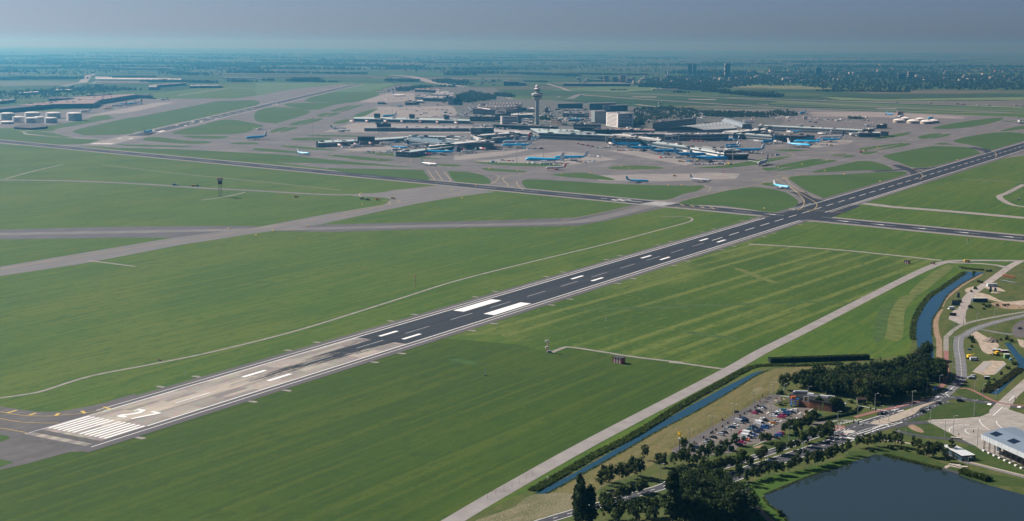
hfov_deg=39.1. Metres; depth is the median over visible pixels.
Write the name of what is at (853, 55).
treeline
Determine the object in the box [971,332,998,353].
bare ground
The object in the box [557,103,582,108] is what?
office building
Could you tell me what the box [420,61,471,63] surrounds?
treeline
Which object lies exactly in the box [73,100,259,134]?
grass island
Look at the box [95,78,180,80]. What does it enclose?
greenhouse
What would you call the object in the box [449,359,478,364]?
dark grass
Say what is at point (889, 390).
tree
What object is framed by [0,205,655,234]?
taxiway
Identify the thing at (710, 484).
tree
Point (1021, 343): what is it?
bare ground
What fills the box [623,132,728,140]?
terminal building
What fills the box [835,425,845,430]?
cycle path
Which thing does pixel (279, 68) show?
treeline
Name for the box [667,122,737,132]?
arrivals hall
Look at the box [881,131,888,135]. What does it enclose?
pier
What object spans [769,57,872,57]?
treeline
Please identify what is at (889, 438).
tree
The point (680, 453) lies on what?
tree
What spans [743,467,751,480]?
tree
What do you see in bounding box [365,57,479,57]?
treeline
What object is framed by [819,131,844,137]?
airplane
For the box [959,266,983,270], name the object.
reeds
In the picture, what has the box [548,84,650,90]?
road
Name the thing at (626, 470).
tree
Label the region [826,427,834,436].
tree
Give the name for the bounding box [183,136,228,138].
grass island
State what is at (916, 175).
taxiway
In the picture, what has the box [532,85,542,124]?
control tower
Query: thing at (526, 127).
terminal building
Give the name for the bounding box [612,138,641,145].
airplane
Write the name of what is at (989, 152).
taxiway
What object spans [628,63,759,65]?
treeline
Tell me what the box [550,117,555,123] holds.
building
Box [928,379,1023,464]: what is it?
bus plaza
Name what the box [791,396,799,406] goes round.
play tower
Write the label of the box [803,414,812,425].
tree
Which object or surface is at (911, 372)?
tree
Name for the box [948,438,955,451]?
tree
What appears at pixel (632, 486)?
tree
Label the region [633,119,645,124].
treeline
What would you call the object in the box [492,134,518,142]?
pier
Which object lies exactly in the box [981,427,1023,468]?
bus station
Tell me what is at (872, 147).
grass island
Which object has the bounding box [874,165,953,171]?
taxiway
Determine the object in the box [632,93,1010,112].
taxiway
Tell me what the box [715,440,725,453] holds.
tree
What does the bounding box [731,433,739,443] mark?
tree
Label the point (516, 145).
airplane
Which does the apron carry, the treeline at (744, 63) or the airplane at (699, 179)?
the airplane at (699, 179)
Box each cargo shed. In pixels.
[0,99,15,103]
[0,103,46,112]
[14,124,46,129]
[19,91,38,94]
[22,103,52,109]
[40,99,99,108]
[49,96,71,101]
[72,94,135,103]
[87,93,112,95]
[135,94,152,98]
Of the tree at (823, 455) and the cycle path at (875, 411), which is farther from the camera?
the cycle path at (875, 411)
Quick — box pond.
[764,454,1023,520]
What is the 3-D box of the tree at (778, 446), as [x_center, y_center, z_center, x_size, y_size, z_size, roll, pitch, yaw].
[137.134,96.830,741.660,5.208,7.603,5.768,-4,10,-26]
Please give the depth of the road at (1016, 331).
1075.47 m
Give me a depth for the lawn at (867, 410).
834.31 m
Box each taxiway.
[0,179,369,194]
[0,185,492,275]
[0,204,665,238]
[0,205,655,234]
[350,192,381,196]
[566,94,583,98]
[586,95,1005,116]
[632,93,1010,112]
[730,107,992,112]
[738,104,1004,110]
[789,192,823,200]
[789,198,858,220]
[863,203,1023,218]
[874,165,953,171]
[892,165,926,179]
[969,147,997,157]
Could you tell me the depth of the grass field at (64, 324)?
1438.92 m
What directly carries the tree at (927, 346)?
on the rough ground at (946, 325)
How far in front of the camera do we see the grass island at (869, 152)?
2857.20 m
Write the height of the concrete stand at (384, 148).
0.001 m
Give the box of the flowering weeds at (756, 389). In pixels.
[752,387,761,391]
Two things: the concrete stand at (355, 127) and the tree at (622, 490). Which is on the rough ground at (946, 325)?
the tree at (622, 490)
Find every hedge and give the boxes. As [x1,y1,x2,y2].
[768,354,869,362]
[816,404,861,421]
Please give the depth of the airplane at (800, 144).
2987.96 m
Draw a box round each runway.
[0,139,1023,241]
[0,141,1023,451]
[83,84,362,144]
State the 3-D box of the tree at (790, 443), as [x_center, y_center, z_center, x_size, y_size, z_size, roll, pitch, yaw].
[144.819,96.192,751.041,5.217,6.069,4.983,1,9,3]
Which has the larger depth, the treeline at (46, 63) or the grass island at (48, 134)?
the treeline at (46, 63)
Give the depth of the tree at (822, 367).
903.30 m
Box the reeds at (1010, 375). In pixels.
[981,367,1023,392]
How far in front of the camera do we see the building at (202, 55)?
22132.50 m
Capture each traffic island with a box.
[843,430,854,433]
[870,401,935,424]
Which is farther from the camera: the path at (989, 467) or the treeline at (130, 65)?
the treeline at (130, 65)
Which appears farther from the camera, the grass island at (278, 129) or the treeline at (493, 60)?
the treeline at (493, 60)
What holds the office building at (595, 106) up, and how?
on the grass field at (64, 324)
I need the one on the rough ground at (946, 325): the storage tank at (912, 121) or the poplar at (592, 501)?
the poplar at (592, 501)
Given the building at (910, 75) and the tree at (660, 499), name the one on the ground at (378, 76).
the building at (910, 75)
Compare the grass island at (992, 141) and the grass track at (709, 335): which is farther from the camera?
the grass island at (992, 141)
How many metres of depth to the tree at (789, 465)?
712.69 m
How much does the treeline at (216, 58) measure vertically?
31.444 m
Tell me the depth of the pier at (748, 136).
3223.96 m
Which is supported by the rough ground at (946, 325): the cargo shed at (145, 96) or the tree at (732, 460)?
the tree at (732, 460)
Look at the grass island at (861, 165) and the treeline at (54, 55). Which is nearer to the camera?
the grass island at (861, 165)
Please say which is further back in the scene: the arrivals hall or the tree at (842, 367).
the arrivals hall
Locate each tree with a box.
[595,469,606,484]
[597,490,607,504]
[599,495,609,515]
[601,464,607,475]
[603,469,609,481]
[606,463,617,485]
[606,493,613,499]
[606,498,619,519]
[612,507,621,520]
[614,462,625,481]
[614,490,621,499]
[616,484,626,496]
[617,498,627,513]
[620,462,629,480]
[623,484,631,497]
[625,459,633,477]
[627,500,633,514]
[628,482,635,492]
[629,455,635,468]
[630,506,640,520]
[633,457,643,473]
[633,496,644,512]
[634,480,644,491]
[637,457,646,476]
[640,478,649,491]
[641,444,648,457]
[642,497,651,513]
[645,506,659,520]
[650,496,660,511]
[653,452,661,466]
[659,494,663,510]
[660,452,667,464]
[668,488,692,505]
[669,452,678,464]
[670,492,696,520]
[674,463,698,486]
[676,449,683,461]
[678,472,706,490]
[680,437,688,446]
[680,447,687,463]
[684,451,691,462]
[686,496,714,520]
[687,443,695,451]
[688,486,711,510]
[690,453,697,463]
[691,464,711,477]
[698,444,706,456]
[698,457,706,467]
[699,475,722,495]
[703,466,730,481]
[704,446,710,459]
[705,498,725,520]
[707,461,716,468]
[708,441,714,454]
[710,480,732,507]
[711,459,720,467]
[713,445,722,458]
[713,474,736,487]
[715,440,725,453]
[717,457,726,467]
[719,490,746,520]
[722,439,730,451]
[724,455,730,469]
[726,439,734,453]
[726,455,735,468]
[728,480,753,498]
[730,483,761,520]
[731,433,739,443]
[734,454,742,463]
[734,464,742,480]
[736,449,747,461]
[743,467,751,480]
[744,455,754,463]
[749,465,756,476]
[754,448,764,460]
[754,466,760,479]
[758,432,765,441]
[758,461,765,473]
[760,445,767,455]
[763,460,770,476]
[765,432,772,440]
[771,460,778,471]
[773,441,783,453]
[777,372,793,389]
[778,460,785,471]
[780,441,785,453]
[781,421,789,430]
[786,418,794,429]
[786,440,794,448]
[786,460,793,469]
[790,372,802,386]
[791,419,802,431]
[791,456,797,467]
[793,439,800,446]
[793,449,802,468]
[798,369,808,382]
[798,373,812,386]
[798,431,809,442]
[799,414,807,426]
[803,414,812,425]
[803,451,812,465]
[806,374,816,389]
[806,426,817,440]
[809,407,820,424]
[810,450,818,462]
[812,364,822,376]
[812,373,821,388]
[815,376,829,387]
[815,449,821,461]
[816,364,825,371]
[816,424,827,434]
[818,381,829,393]
[818,429,826,440]
[818,450,825,461]
[824,371,837,381]
[824,377,837,393]
[824,420,834,429]
[824,447,831,461]
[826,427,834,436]
[828,396,838,407]
[829,378,840,394]
[830,446,836,457]
[833,443,839,455]
[835,368,844,374]
[835,382,847,392]
[836,397,844,407]
[837,364,849,373]
[837,377,847,391]
[839,443,845,456]
[843,378,854,388]
[844,367,857,375]
[844,385,854,397]
[845,438,852,450]
[846,364,859,367]
[846,373,859,381]
[852,362,866,370]
[854,435,861,447]
[857,369,870,377]
[860,434,864,446]
[863,379,879,401]
[864,433,872,444]
[871,357,886,369]
[871,368,884,376]
[872,434,877,442]
[873,383,884,398]
[876,431,881,445]
[881,365,892,376]
[881,434,886,444]
[882,378,896,397]
[887,433,892,443]
[890,360,902,368]
[891,429,898,445]
[892,367,905,377]
[893,384,900,394]
[896,355,907,367]
[897,381,909,394]
[897,433,904,444]
[899,376,912,395]
[900,366,911,373]
[905,360,917,366]
[905,363,916,371]
[906,352,919,359]
[909,370,920,376]
[909,376,920,390]
[910,435,916,449]
[911,363,921,371]
[912,356,923,364]
[913,346,929,356]
[914,438,921,448]
[915,375,925,392]
[917,368,932,381]
[918,361,933,370]
[919,340,935,357]
[921,353,932,362]
[921,377,930,390]
[922,442,928,456]
[924,363,934,374]
[928,445,937,457]
[930,357,945,377]
[931,362,947,379]
[933,361,948,375]
[933,441,941,456]
[941,448,948,458]
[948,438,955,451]
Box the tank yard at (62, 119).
[0,108,109,127]
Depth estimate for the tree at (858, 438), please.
755.79 m
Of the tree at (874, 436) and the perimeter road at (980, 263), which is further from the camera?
the perimeter road at (980, 263)
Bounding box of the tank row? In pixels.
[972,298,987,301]
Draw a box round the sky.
[0,0,1023,51]
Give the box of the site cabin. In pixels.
[987,283,997,286]
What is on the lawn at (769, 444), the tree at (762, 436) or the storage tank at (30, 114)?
the tree at (762, 436)
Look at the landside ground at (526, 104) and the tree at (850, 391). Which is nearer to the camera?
the tree at (850, 391)
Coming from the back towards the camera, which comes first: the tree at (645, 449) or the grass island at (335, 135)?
the grass island at (335, 135)
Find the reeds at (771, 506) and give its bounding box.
[762,497,788,520]
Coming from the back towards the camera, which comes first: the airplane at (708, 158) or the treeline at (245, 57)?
the treeline at (245, 57)
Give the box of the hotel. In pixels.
[606,112,633,126]
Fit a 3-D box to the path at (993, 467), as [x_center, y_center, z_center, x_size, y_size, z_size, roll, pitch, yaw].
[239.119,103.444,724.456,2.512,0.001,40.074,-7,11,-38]
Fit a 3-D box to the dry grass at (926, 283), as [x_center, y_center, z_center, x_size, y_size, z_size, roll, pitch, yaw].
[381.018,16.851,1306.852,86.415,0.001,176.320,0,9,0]
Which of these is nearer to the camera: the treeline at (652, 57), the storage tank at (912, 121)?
the storage tank at (912, 121)
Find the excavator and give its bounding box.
[990,351,999,355]
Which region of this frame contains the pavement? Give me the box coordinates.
[949,308,966,323]
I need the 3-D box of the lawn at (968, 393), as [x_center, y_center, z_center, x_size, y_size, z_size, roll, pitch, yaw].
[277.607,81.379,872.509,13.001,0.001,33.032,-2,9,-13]
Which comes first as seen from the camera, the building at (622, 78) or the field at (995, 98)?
the field at (995, 98)
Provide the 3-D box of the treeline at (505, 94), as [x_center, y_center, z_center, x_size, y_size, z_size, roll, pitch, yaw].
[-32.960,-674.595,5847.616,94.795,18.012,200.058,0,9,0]
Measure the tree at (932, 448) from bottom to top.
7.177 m
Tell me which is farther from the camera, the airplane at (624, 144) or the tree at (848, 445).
the airplane at (624, 144)
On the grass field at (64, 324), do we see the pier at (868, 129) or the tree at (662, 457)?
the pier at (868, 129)
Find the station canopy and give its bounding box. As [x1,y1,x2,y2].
[722,118,751,128]
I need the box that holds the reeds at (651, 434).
[546,370,768,492]
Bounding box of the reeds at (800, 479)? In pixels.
[765,463,850,494]
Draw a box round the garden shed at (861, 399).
[856,397,866,402]
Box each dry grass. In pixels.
[735,268,778,283]
[885,295,915,340]
[909,265,952,295]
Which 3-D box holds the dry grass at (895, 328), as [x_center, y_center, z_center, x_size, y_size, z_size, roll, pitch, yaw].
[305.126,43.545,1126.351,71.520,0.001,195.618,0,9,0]
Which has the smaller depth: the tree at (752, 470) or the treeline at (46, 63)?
the tree at (752, 470)
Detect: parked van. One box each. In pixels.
[734,418,743,423]
[740,432,750,437]
[742,430,751,434]
[754,420,764,424]
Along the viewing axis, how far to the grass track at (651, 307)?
1154.18 m
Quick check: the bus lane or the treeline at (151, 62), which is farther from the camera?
the treeline at (151, 62)
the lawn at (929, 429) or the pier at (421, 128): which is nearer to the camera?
the lawn at (929, 429)
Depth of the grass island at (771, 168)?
2473.34 m
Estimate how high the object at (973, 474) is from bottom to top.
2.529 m
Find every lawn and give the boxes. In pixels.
[736,456,854,520]
[745,419,843,452]
[815,409,856,421]
[844,447,1023,486]
[860,408,880,413]
[898,423,958,438]
[907,402,992,421]
[955,388,990,400]
[965,445,1023,474]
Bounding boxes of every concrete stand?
[84,102,173,116]
[324,123,472,132]
[341,145,402,150]
[360,93,414,101]
[363,106,456,116]
[454,147,539,159]
[479,151,617,165]
[598,173,738,180]
[607,149,691,165]
[797,139,853,147]
[809,112,965,118]
[812,115,963,118]
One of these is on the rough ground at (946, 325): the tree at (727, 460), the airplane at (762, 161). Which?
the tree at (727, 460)
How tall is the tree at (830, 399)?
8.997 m
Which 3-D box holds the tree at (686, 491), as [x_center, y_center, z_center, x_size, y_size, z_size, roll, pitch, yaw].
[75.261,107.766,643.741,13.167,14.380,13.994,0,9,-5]
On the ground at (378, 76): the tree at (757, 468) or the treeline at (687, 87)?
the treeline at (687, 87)
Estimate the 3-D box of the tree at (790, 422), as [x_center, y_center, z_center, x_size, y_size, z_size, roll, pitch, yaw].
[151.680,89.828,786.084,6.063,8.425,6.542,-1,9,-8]
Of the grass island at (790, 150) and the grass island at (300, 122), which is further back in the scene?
the grass island at (300, 122)
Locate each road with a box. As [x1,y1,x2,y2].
[441,260,1023,520]
[537,433,818,520]
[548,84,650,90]
[728,439,853,481]
[821,424,878,442]
[832,396,1023,434]
[847,400,951,438]
[933,314,1023,396]
[946,262,1009,267]
[958,261,1022,309]
[980,329,1012,334]
[996,184,1023,206]
[1012,320,1023,336]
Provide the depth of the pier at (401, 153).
2687.04 m
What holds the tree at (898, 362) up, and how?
on the rough ground at (946, 325)
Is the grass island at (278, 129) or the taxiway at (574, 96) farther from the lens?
the taxiway at (574, 96)
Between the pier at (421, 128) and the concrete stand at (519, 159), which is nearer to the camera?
the concrete stand at (519, 159)
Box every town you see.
[646,72,769,87]
[767,65,1023,76]
[767,73,1023,90]
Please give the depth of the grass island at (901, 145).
3032.83 m
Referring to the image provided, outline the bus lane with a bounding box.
[895,421,928,428]
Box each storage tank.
[0,112,14,119]
[0,121,13,123]
[12,116,25,122]
[24,112,39,116]
[25,117,37,122]
[35,116,44,121]
[44,117,56,122]
[46,112,60,117]
[67,112,81,120]
[893,118,904,122]
[907,119,919,123]
[920,120,932,123]
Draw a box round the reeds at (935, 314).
[930,274,980,334]
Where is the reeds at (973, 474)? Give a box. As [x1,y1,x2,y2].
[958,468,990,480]
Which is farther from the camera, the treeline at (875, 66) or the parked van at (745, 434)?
the treeline at (875, 66)
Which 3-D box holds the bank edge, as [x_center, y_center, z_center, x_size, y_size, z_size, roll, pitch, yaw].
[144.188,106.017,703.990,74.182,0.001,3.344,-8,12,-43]
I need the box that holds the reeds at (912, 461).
[883,453,941,469]
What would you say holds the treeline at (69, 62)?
on the ground at (378, 76)
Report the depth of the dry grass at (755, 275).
1322.11 m
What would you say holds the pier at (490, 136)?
on the grass field at (64, 324)
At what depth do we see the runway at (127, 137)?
3910.97 m
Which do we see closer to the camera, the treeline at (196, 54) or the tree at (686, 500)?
the tree at (686, 500)
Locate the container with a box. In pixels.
[1003,353,1009,357]
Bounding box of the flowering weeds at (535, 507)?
[476,493,573,520]
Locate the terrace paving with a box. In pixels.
[944,465,962,468]
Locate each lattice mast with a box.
[216,178,223,196]
[545,340,550,352]
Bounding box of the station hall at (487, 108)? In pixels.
[473,102,521,114]
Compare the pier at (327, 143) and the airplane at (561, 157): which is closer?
the airplane at (561, 157)
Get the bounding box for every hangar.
[149,84,156,89]
[150,82,185,87]
[190,84,221,87]
[415,88,430,91]
[423,95,446,101]
[429,88,441,92]
[431,90,448,98]
[447,91,452,104]
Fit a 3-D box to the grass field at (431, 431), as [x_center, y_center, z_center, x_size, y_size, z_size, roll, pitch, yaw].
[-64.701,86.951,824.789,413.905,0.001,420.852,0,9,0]
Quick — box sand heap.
[982,337,999,342]
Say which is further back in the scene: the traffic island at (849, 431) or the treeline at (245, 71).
the treeline at (245, 71)
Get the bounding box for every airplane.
[112,101,128,106]
[136,127,159,133]
[246,131,266,139]
[297,149,309,154]
[382,111,399,116]
[390,143,406,148]
[404,139,427,147]
[420,159,437,165]
[426,146,456,154]
[461,147,477,152]
[501,139,532,147]
[503,136,530,143]
[516,132,530,139]
[525,152,564,162]
[546,163,566,169]
[554,151,587,160]
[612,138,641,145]
[626,141,656,149]
[626,176,648,182]
[649,145,679,152]
[673,148,706,156]
[688,174,710,181]
[690,150,728,160]
[737,143,765,152]
[748,154,780,165]
[759,135,778,143]
[771,180,789,187]
[786,138,810,147]
[794,136,823,143]
[816,134,842,140]
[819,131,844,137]
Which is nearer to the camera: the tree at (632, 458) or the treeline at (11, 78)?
the tree at (632, 458)
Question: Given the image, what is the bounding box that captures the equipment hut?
[612,356,624,363]
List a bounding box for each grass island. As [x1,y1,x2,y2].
[0,128,97,143]
[0,435,9,441]
[0,459,12,466]
[25,132,67,136]
[39,117,114,130]
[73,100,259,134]
[112,148,417,167]
[116,144,191,146]
[142,137,211,143]
[172,120,262,134]
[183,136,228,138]
[231,142,257,143]
[253,148,297,152]
[254,107,309,123]
[270,127,287,131]
[280,127,298,131]
[282,145,332,149]
[285,103,342,109]
[289,118,314,124]
[291,138,330,139]
[300,118,321,125]
[305,92,378,102]
[307,135,356,136]
[317,113,329,116]
[328,155,391,160]
[328,168,429,179]
[331,105,352,111]
[333,119,348,123]
[340,105,361,111]
[353,108,377,117]
[366,153,437,158]
[438,164,460,165]
[448,171,490,183]
[476,162,561,165]
[482,168,526,171]
[522,179,703,199]
[551,173,614,179]
[609,166,662,169]
[678,187,798,211]
[698,156,789,167]
[761,183,774,185]
[762,167,781,170]
[775,160,836,170]
[776,149,806,150]
[776,159,822,166]
[789,171,906,197]
[813,161,891,171]
[859,143,902,149]
[861,151,877,153]
[874,132,909,138]
[877,143,910,149]
[883,146,979,167]
[918,133,940,138]
[932,134,950,137]
[933,118,1003,128]
[954,132,1023,149]
[1001,126,1023,130]
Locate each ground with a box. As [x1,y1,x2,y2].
[0,47,1023,111]
[424,86,783,129]
[466,264,1023,520]
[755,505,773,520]
[908,425,923,432]
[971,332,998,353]
[972,361,1004,374]
[974,293,1023,304]
[974,361,991,371]
[985,287,1004,291]
[991,302,1023,308]
[995,363,1005,373]
[1017,339,1023,347]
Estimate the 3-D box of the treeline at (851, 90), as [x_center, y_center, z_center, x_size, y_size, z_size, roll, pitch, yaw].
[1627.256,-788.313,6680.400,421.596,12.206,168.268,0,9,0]
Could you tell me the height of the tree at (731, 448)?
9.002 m
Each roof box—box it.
[357,136,374,140]
[374,113,379,117]
[375,122,390,126]
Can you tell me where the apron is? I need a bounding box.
[0,84,1023,208]
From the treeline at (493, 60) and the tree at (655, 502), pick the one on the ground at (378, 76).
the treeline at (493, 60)
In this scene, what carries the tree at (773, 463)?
on the rough ground at (946, 325)
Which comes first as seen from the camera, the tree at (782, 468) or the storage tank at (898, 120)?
the tree at (782, 468)
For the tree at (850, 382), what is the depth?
873.62 m
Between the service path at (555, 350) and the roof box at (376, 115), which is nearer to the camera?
the service path at (555, 350)
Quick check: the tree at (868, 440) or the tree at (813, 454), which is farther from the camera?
the tree at (868, 440)
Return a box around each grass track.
[572,306,694,309]
[678,301,869,305]
[679,330,738,339]
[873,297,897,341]
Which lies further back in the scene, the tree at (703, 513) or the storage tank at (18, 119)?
the storage tank at (18, 119)
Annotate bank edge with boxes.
[765,466,841,493]
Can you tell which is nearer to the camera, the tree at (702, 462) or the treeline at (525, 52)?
the tree at (702, 462)
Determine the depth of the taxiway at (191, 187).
2100.58 m
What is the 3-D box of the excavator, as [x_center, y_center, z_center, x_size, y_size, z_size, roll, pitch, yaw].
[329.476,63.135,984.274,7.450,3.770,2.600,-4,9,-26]
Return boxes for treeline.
[0,55,54,56]
[0,61,95,64]
[0,66,86,68]
[0,68,36,71]
[0,76,23,79]
[1,59,69,61]
[2,54,83,55]
[7,59,84,60]
[10,76,88,79]
[15,86,141,92]
[30,57,122,59]
[46,61,115,63]
[62,64,213,66]
[66,66,189,70]
[82,52,160,53]
[90,55,177,56]
[90,75,157,76]
[96,61,225,64]
[117,60,230,62]
[137,53,262,54]
[140,79,218,82]
[158,70,220,75]
[166,56,320,57]
[174,65,365,69]
[191,62,262,64]
[195,65,258,66]
[198,57,236,58]
[199,61,347,62]
[202,53,371,54]
[204,63,256,65]
[212,62,280,64]
[220,55,294,56]
[226,68,279,72]
[227,79,257,81]
[251,62,352,64]
[254,59,382,60]
[257,70,367,73]
[262,78,274,80]
[285,77,323,81]
[303,55,404,56]
[306,60,433,61]
[314,80,340,81]
[321,64,400,65]
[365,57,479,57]
[370,64,429,67]
[371,66,510,69]
[384,78,419,81]
[387,84,456,91]
[400,58,493,59]
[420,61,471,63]
[432,78,474,84]
[443,70,502,73]
[443,73,476,74]
[454,59,595,61]
[461,66,530,68]
[468,60,529,60]
[480,52,562,52]
[481,56,536,57]
[493,92,515,96]
[502,71,560,75]
[509,54,603,55]
[524,56,688,57]
[524,80,550,81]
[536,59,606,60]
[539,114,554,119]
[558,73,581,76]
[569,72,652,75]
[579,80,611,81]
[620,57,682,58]
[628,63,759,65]
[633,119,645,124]
[636,81,690,86]
[657,85,724,90]
[665,69,757,73]
[699,88,730,91]
[701,62,781,64]
[718,90,781,96]
[764,91,784,96]
[767,71,957,73]
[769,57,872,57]
[776,60,938,62]
[786,60,949,62]
[792,64,897,66]
[795,54,892,55]
[816,89,909,91]
[823,65,938,67]
[836,54,875,54]
[841,60,966,61]
[848,116,863,118]
[946,64,1023,66]
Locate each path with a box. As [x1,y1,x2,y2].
[0,217,693,397]
[5,164,63,178]
[23,132,92,138]
[88,260,133,266]
[108,165,335,189]
[550,346,682,362]
[668,362,722,368]
[751,244,940,260]
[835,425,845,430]
[853,398,928,416]
[891,429,973,445]
[933,309,942,357]
[937,351,948,388]
[940,451,1023,477]
[942,274,982,306]
[943,311,1023,350]
[953,457,1023,475]
[961,388,1023,405]
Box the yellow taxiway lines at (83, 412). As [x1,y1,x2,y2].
[0,208,831,432]
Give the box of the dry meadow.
[549,365,828,492]
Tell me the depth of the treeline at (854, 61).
18356.28 m
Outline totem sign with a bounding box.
[678,431,680,448]
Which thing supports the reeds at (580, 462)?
on the grass field at (64, 324)
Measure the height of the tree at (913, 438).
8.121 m
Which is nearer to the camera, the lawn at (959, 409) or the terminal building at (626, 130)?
the lawn at (959, 409)
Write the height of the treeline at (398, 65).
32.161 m
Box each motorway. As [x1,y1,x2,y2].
[78,74,94,82]
[394,75,512,98]
[725,97,1022,107]
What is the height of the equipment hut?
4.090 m
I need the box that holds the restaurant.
[782,390,845,411]
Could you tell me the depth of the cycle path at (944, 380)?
921.19 m
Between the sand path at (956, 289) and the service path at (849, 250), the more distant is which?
the service path at (849, 250)
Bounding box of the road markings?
[535,315,1022,520]
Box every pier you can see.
[318,136,408,146]
[354,117,469,123]
[364,125,469,130]
[392,149,409,156]
[403,137,460,146]
[409,134,466,138]
[409,146,453,156]
[429,141,461,147]
[437,137,469,140]
[454,140,494,151]
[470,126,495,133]
[471,131,532,140]
[473,136,492,141]
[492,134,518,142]
[608,136,640,144]
[611,134,661,145]
[649,141,690,152]
[690,145,723,155]
[702,146,740,152]
[733,131,772,139]
[758,124,861,134]
[758,131,778,134]
[772,134,814,141]
[858,131,880,136]
[862,128,876,131]
[875,124,887,128]
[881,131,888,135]
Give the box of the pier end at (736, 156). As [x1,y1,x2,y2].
[717,150,748,159]
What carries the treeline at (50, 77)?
on the ground at (378, 76)
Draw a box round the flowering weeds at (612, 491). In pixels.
[596,490,622,499]
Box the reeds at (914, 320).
[909,271,966,339]
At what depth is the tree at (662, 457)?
717.16 m
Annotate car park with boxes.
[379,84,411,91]
[671,394,812,455]
[673,395,779,450]
[809,419,845,426]
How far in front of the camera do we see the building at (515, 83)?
7347.06 m
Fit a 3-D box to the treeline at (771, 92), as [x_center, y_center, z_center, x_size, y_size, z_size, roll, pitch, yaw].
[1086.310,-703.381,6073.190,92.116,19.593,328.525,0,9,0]
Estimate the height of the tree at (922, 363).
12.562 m
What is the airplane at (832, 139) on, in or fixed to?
on the concrete stand at (838, 142)
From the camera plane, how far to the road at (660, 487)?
677.78 m
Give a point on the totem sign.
(679, 435)
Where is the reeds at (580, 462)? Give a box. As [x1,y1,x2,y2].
[527,361,843,491]
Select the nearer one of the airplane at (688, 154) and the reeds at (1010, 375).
the reeds at (1010, 375)
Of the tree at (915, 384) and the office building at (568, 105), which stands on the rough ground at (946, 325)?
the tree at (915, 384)
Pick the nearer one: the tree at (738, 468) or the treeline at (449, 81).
the tree at (738, 468)
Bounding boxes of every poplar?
[571,472,586,520]
[574,479,589,520]
[585,483,599,520]
[661,467,683,520]
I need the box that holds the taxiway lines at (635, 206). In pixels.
[341,147,996,219]
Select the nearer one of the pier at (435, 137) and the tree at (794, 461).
the tree at (794, 461)
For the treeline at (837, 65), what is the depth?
14598.68 m
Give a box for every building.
[142,56,169,57]
[184,55,219,56]
[405,100,416,104]
[415,94,427,99]
[470,114,494,121]
[493,124,558,129]
[494,127,530,136]
[495,108,505,119]
[500,116,517,123]
[504,81,511,85]
[509,105,521,111]
[511,113,532,117]
[512,81,518,85]
[527,107,534,111]
[530,128,613,141]
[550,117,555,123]
[555,118,561,124]
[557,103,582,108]
[558,129,594,133]
[563,83,629,85]
[563,111,584,116]
[568,117,579,121]
[572,123,601,131]
[589,102,615,109]
[591,110,606,122]
[593,128,613,133]
[603,105,627,110]
[604,76,608,81]
[614,127,654,133]
[620,75,625,81]
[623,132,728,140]
[626,78,634,81]
[653,117,696,130]
[665,134,671,141]
[672,133,720,140]
[687,64,691,73]
[696,116,704,123]
[724,63,729,77]
[724,128,768,137]
[815,67,821,74]
[897,73,904,78]
[907,72,913,78]
[945,445,975,460]
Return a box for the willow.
[853,372,876,396]
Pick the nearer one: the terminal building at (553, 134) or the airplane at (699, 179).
the airplane at (699, 179)
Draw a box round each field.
[0,81,76,85]
[0,82,1023,511]
[0,338,720,520]
[98,81,148,82]
[256,83,342,95]
[330,83,396,92]
[452,225,939,367]
[556,86,662,91]
[737,85,767,87]
[768,86,830,88]
[769,101,1023,111]
[825,97,1023,100]
[856,101,1023,106]
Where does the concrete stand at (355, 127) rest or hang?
on the apron
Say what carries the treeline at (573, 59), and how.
on the ground at (378, 76)
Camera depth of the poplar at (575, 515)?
628.74 m
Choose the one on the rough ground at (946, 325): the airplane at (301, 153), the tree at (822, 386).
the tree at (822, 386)
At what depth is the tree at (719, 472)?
664.66 m
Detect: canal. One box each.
[536,371,761,493]
[916,271,984,357]
[989,343,1023,394]
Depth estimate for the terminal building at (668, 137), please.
3131.09 m
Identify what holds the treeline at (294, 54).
on the ground at (378, 76)
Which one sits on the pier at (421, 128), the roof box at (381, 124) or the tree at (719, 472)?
the roof box at (381, 124)
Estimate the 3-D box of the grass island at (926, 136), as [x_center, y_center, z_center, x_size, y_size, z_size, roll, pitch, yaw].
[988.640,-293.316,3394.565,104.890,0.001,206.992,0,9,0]
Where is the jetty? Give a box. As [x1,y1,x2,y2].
[941,467,958,474]
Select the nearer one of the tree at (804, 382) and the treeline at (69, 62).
the tree at (804, 382)
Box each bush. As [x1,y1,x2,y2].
[776,510,785,516]
[915,448,924,453]
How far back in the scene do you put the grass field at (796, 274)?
1170.08 m
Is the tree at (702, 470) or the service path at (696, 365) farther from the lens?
the service path at (696, 365)
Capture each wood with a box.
[0,52,1010,67]
[0,84,119,98]
[1,55,270,74]
[250,59,549,70]
[454,90,496,102]
[498,59,781,71]
[633,105,701,122]
[699,109,769,117]
[767,109,797,116]
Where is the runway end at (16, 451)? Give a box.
[0,393,137,469]
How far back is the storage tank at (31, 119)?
3744.00 m

